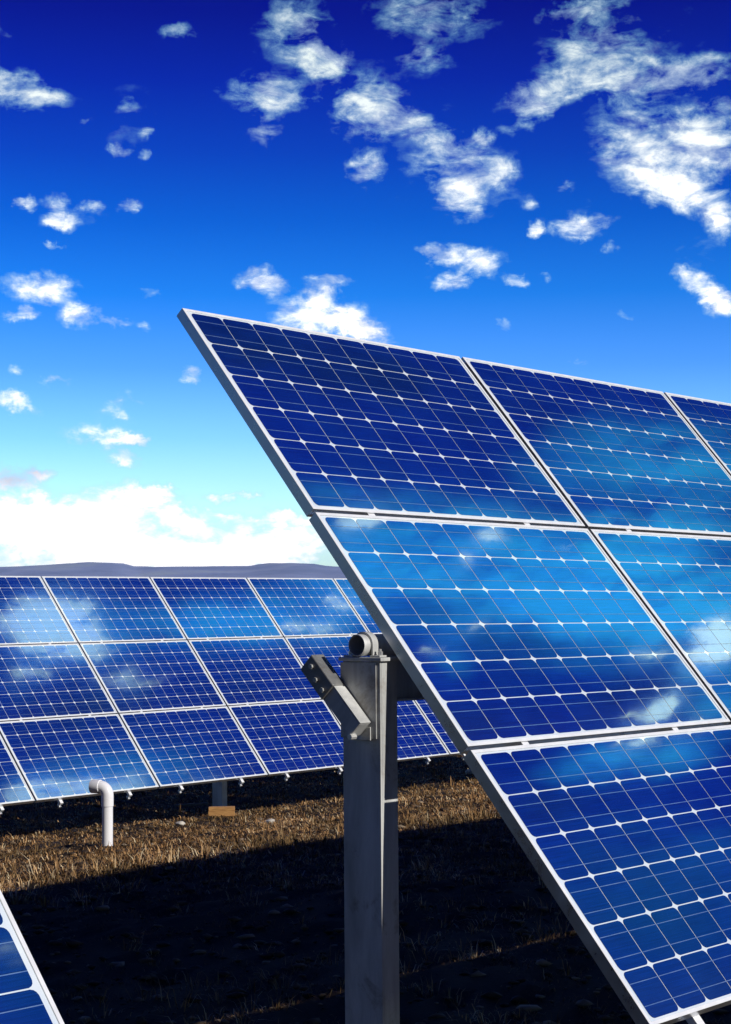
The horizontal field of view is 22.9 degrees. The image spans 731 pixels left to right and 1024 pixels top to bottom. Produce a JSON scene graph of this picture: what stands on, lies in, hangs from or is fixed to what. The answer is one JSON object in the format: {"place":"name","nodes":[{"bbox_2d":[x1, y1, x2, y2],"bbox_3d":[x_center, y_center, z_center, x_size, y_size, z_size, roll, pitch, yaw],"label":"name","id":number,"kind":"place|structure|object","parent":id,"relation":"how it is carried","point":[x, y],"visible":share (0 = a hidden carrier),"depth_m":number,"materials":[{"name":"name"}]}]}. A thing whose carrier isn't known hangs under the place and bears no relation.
{"place":"outdoors","nodes":[
{"label":"outdoors","id":0,"kind":"place"},
{"bbox_2d":[0,562,345,577],"bbox_3d":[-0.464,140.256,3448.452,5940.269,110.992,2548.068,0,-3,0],"label":"hills","id":1,"kind":"structure","parent":0,"point":[265,570],"depth_m":3405.00,"materials":[{"name":"grey"}]},
{"bbox_2d":[0,754,730,1023],"bbox_3d":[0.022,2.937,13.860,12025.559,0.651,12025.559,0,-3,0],"label":"ground","id":2,"kind":"structure","parent":0,"point":[495,977],"depth_m":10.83,"materials":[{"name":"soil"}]},
{"bbox_2d":[89,779,113,845],"bbox_3d":[-2.377,2.853,16.313,0.214,0.862,0.124,-2,-3,21],"label":"vent pipe","id":3,"kind":"object","parent":2,"relation":"on","point":[104,789],"visible":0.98,"depth_m":16.26,"materials":[{"name":"white plastic"}]},
{"bbox_2d":[175,821,184,824],"bbox_3d":[-1.992,3.343,19.377,0.113,0.056,0.082,-2,-3,24],"label":"stone","id":4,"kind":"object","parent":2,"relation":"on","point":[180,823],"visible":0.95,"depth_m":19.35,"materials":[{"name":"white stone"}]},
{"bbox_2d":[175,802,207,806],"bbox_3d":[-2.078,3.495,21.560,0.400,0.030,0.040,-3,-3,0],"label":"thin batten","id":5,"kind":"object","parent":2,"relation":"on","point":[192,804],"visible":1,"depth_m":21.54,"materials":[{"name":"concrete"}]},
{"bbox_2d":[212,781,226,805],"bbox_3d":[-1.783,2.999,21.263,0.296,2.188,0.170,-3,-4,40],"label":"support post","id":6,"kind":"object","parent":2,"relation":"on","point":[219,793],"visible":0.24,"depth_m":21.20,"materials":[{"name":"metal"}]},
{"bbox_2d":[208,806,234,815],"bbox_3d":[-1.639,3.408,20.563,0.302,0.105,0.100,0,-3,-4],"label":"timber offcut","id":7,"kind":"object","parent":2,"relation":"on","point":[223,810],"visible":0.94,"depth_m":20.52,"materials":[{"name":"brown wood"}]},
{"bbox_2d":[301,632,399,1023],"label":"support post","id":8,"kind":"object","parent":2,"relation":"on","point":[359,695],"visible":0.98,"depth_m":5.81,"materials":[{"name":"metal"}]},
{"bbox_2d":[348,634,395,655],"bbox_3d":[5.940,0.806,12.796,0.071,0.145,18.358,-3,-4,40],"label":"torque tube","id":9,"kind":"object","parent":8,"relation":"on","point":[359,644],"visible":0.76,"depth_m":5.87,"materials":[{"name":"metal"}]},
{"bbox_2d":[367,514,704,1023],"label":"mounting rail","id":10,"kind":"object","parent":9,"relation":"attached to","point":[697,1019],"visible":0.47,"depth_m":5.38,"materials":[{"name":"metal"}]},
{"bbox_2d":[523,523,678,730],"bbox_3d":[0.852,0.462,6.785,0.039,3.060,0.104,4,-45,-49],"label":"mounting rail","id":11,"kind":"object","parent":9,"relation":"attached to","point":[676,728],"visible":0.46,"depth_m":6.54,"materials":[{"name":"metal"}]},
{"bbox_2d":[177,308,584,527],"bbox_3d":[0.110,-0.326,6.931,1.660,0.986,0.040,4,-45,-49],"label":"solar panel","id":12,"kind":"object","parent":11,"relation":"attached to","point":[337,424],"visible":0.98,"depth_m":6.80,"materials":[{"name":"glass"}]},
{"bbox_2d":[309,512,729,753],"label":"solar panel","id":13,"kind":"object","parent":11,"relation":"attached to","point":[496,635],"visible":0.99,"depth_m":6.33,"materials":[{"name":"glass"}]},
{"bbox_2d":[463,725,730,1023],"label":"solar panel","id":14,"kind":"object","parent":11,"relation":"attached to","point":[624,841],"visible":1,"depth_m":5.69,"materials":[{"name":"glass"}]},
{"label":"mounting rail","id":15,"kind":"object","parent":9,"relation":"attached to","visible":0},
{"bbox_2d":[461,357,730,536],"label":"solar panel","id":16,"kind":"object","parent":15,"relation":"attached to","point":[612,456],"visible":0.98,"depth_m":8.05,"materials":[{"name":"glass"}]},
{"bbox_2d":[589,529,730,724],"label":"solar panel","id":17,"kind":"object","parent":15,"relation":"attached to","point":[680,585],"visible":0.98,"depth_m":7.38,"materials":[{"name":"glass"}]},
{"bbox_2d":[375,655,424,700],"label":"cross beam","id":18,"kind":"structure","parent":8,"relation":"attached to","point":[407,689],"depth_m":6.09,"materials":[{"name":"metal"}]},
{"bbox_2d":[0,757,728,1023],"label":"soil clods","id":19,"kind":"object","parent":2,"relation":"on","point":[240,992],"visible":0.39,"depth_m":10.64,"materials":[{"name":"brown soil"}]},
{"bbox_2d":[0,0,730,566],"label":"sky","id":20,"kind":"structure","parent":0,"point":[543,185],"materials":[{"name":"blue"}]},
{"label":"torque tube","id":21,"kind":"object","parent":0,"visible":0},
{"bbox_2d":[19,720,62,807],"bbox_3d":[-3.813,1.821,18.804,0.041,3.060,0.103,3,-45,-49],"label":"mounting rail","id":22,"kind":"object","parent":21,"relation":"attached to","point":[60,803],"visible":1,"depth_m":18.11,"materials":[{"name":"metal"}]},
{"bbox_2d":[88,715,131,799],"bbox_3d":[-3.212,1.851,19.504,0.040,3.060,0.103,3,-45,-49],"label":"mounting rail","id":23,"kind":"object","parent":21,"relation":"attached to","point":[129,794],"visible":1,"depth_m":18.80,"materials":[{"name":"metal"}]},
{"bbox_2d":[0,576,76,645],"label":"solar panel","id":24,"kind":"object","parent":23,"relation":"attached to","point":[30,613],"visible":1,"depth_m":19.91,"materials":[{"name":"glass"}]},
{"bbox_2d":[0,643,116,721],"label":"solar panel","id":25,"kind":"object","parent":23,"relation":"attached to","point":[46,681],"visible":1,"depth_m":19.25,"materials":[{"name":"glass"}]},
{"bbox_2d":[0,714,158,802],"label":"solar panel","id":26,"kind":"object","parent":23,"relation":"attached to","point":[54,759],"visible":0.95,"depth_m":18.67,"materials":[{"name":"glass"}]},
{"bbox_2d":[100,642,183,793],"bbox_3d":[-2.731,1.875,20.063,0.040,3.060,0.103,3,-45,-49],"label":"mounting rail","id":27,"kind":"object","parent":21,"relation":"attached to","point":[181,788],"visible":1,"depth_m":19.36,"materials":[{"name":"metal"}]},
{"bbox_2d":[161,640,243,786],"bbox_3d":[-2.131,1.905,20.763,0.039,3.060,0.103,3,-45,-49],"label":"mounting rail","id":28,"kind":"object","parent":21,"relation":"attached to","point":[241,782],"visible":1,"depth_m":20.07,"materials":[{"name":"metal"}]},
{"bbox_2d":[41,576,185,643],"bbox_3d":[-2.903,1.127,20.891,1.637,0.986,0.040,3,-45,-49],"label":"solar panel","id":29,"kind":"object","parent":28,"relation":"attached to","point":[110,609],"visible":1,"depth_m":20.84,"materials":[{"name":"glass"}]},
{"bbox_2d":[79,640,225,714],"bbox_3d":[-2.398,1.856,20.426,1.637,0.986,0.040,3,-45,-49],"label":"solar panel","id":30,"kind":"object","parent":28,"relation":"attached to","point":[146,676],"visible":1,"depth_m":20.38,"materials":[{"name":"glass"}]},
{"bbox_2d":[119,706,267,788],"bbox_3d":[-1.893,2.584,19.961,1.637,0.986,0.041,3,-45,-49],"label":"solar panel","id":31,"kind":"object","parent":28,"relation":"attached to","point":[181,747],"visible":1,"depth_m":19.91,"materials":[{"name":"glass"}]},
{"bbox_2d":[206,639,289,780],"bbox_3d":[-1.650,1.929,21.323,0.039,3.060,0.104,3,-45,-49],"label":"mounting rail","id":32,"kind":"object","parent":21,"relation":"attached to","point":[286,777],"visible":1,"depth_m":20.63,"materials":[{"name":"metal"}]},
{"label":"mounting rail","id":33,"kind":"object","parent":21,"relation":"attached to","visible":0},
{"bbox_2d":[246,578,367,637],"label":"solar panel","id":34,"kind":"object","parent":33,"relation":"attached to","point":[305,607],"visible":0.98,"depth_m":23.36,"materials":[{"name":"glass"}]},
{"bbox_2d":[284,635,369,676],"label":"solar panel","id":35,"kind":"object","parent":33,"relation":"attached to","point":[331,649],"visible":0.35,"depth_m":22.83,"materials":[{"name":"glass"}]},
{"bbox_2d":[324,700,448,761],"bbox_3d":[0.270,2.692,22.479,1.637,0.986,0.041,3,-45,-49],"label":"solar panel","id":36,"kind":"object","parent":33,"relation":"attached to","point":[417,737],"visible":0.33,"depth_m":22.75,"materials":[{"name":"glass"}]},
{"label":"mounting rail","id":37,"kind":"object","parent":21,"relation":"attached to","visible":0},
{"bbox_2d":[333,578,381,633],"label":"solar panel","id":38,"kind":"object","parent":37,"relation":"attached to","point":[356,603],"visible":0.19,"depth_m":24.14,"materials":[{"name":"glass"}]},
{"bbox_2d":[414,700,460,755],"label":"solar panel","id":39,"kind":"object","parent":37,"relation":"attached to","point":[436,725],"visible":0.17,"depth_m":23.15,"materials":[{"name":"glass"}]},
{"label":"mounting rail","id":40,"kind":"object","parent":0,"visible":0},
{"bbox_2d":[664,392,730,475],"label":"solar panel","id":41,"kind":"object","parent":40,"relation":"attached to","point":[708,422],"visible":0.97,"depth_m":9.09,"materials":[{"name":"glass"}]},
{"label":"mounting rail","id":42,"kind":"object","parent":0,"visible":0},
{"bbox_2d":[0,890,63,1023],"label":"solar panel","id":43,"kind":"object","parent":42,"relation":"attached to","point":[26,997],"visible":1,"depth_m":3.87,"materials":[{"name":"glass"}]},
{"label":"mounting rail","id":44,"kind":"object","parent":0,"visible":0},
{"bbox_2d":[0,735,34,806],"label":"solar panel","id":45,"kind":"object","parent":44,"relation":"attached to","point":[14,789],"visible":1,"depth_m":17.83,"materials":[{"name":"glass"}]},
{"label":"mounting rail","id":46,"kind":"object","parent":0,"visible":0},
{"bbox_2d":[150,577,282,640],"bbox_3d":[-1.821,1.182,22.150,1.637,0.986,0.041,3,-46,-49],"label":"solar panel","id":47,"kind":"object","parent":46,"relation":"attached to","point":[205,608],"visible":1,"depth_m":22.10,"materials":[{"name":"glass"}]},
{"bbox_2d":[188,637,321,706],"bbox_3d":[-1.316,1.910,21.685,1.637,0.986,0.042,3,-45,-49],"label":"solar panel","id":48,"kind":"object","parent":46,"relation":"attached to","point":[249,671],"visible":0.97,"depth_m":21.63,"materials":[{"name":"glass"}]},
{"bbox_2d":[227,700,342,775],"bbox_3d":[-0.811,2.638,21.220,1.637,0.986,0.040,3,-45,-49],"label":"solar panel","id":49,"kind":"object","parent":46,"relation":"attached to","point":[283,738],"visible":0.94,"depth_m":21.13,"materials":[{"name":"glass"}]}
]}

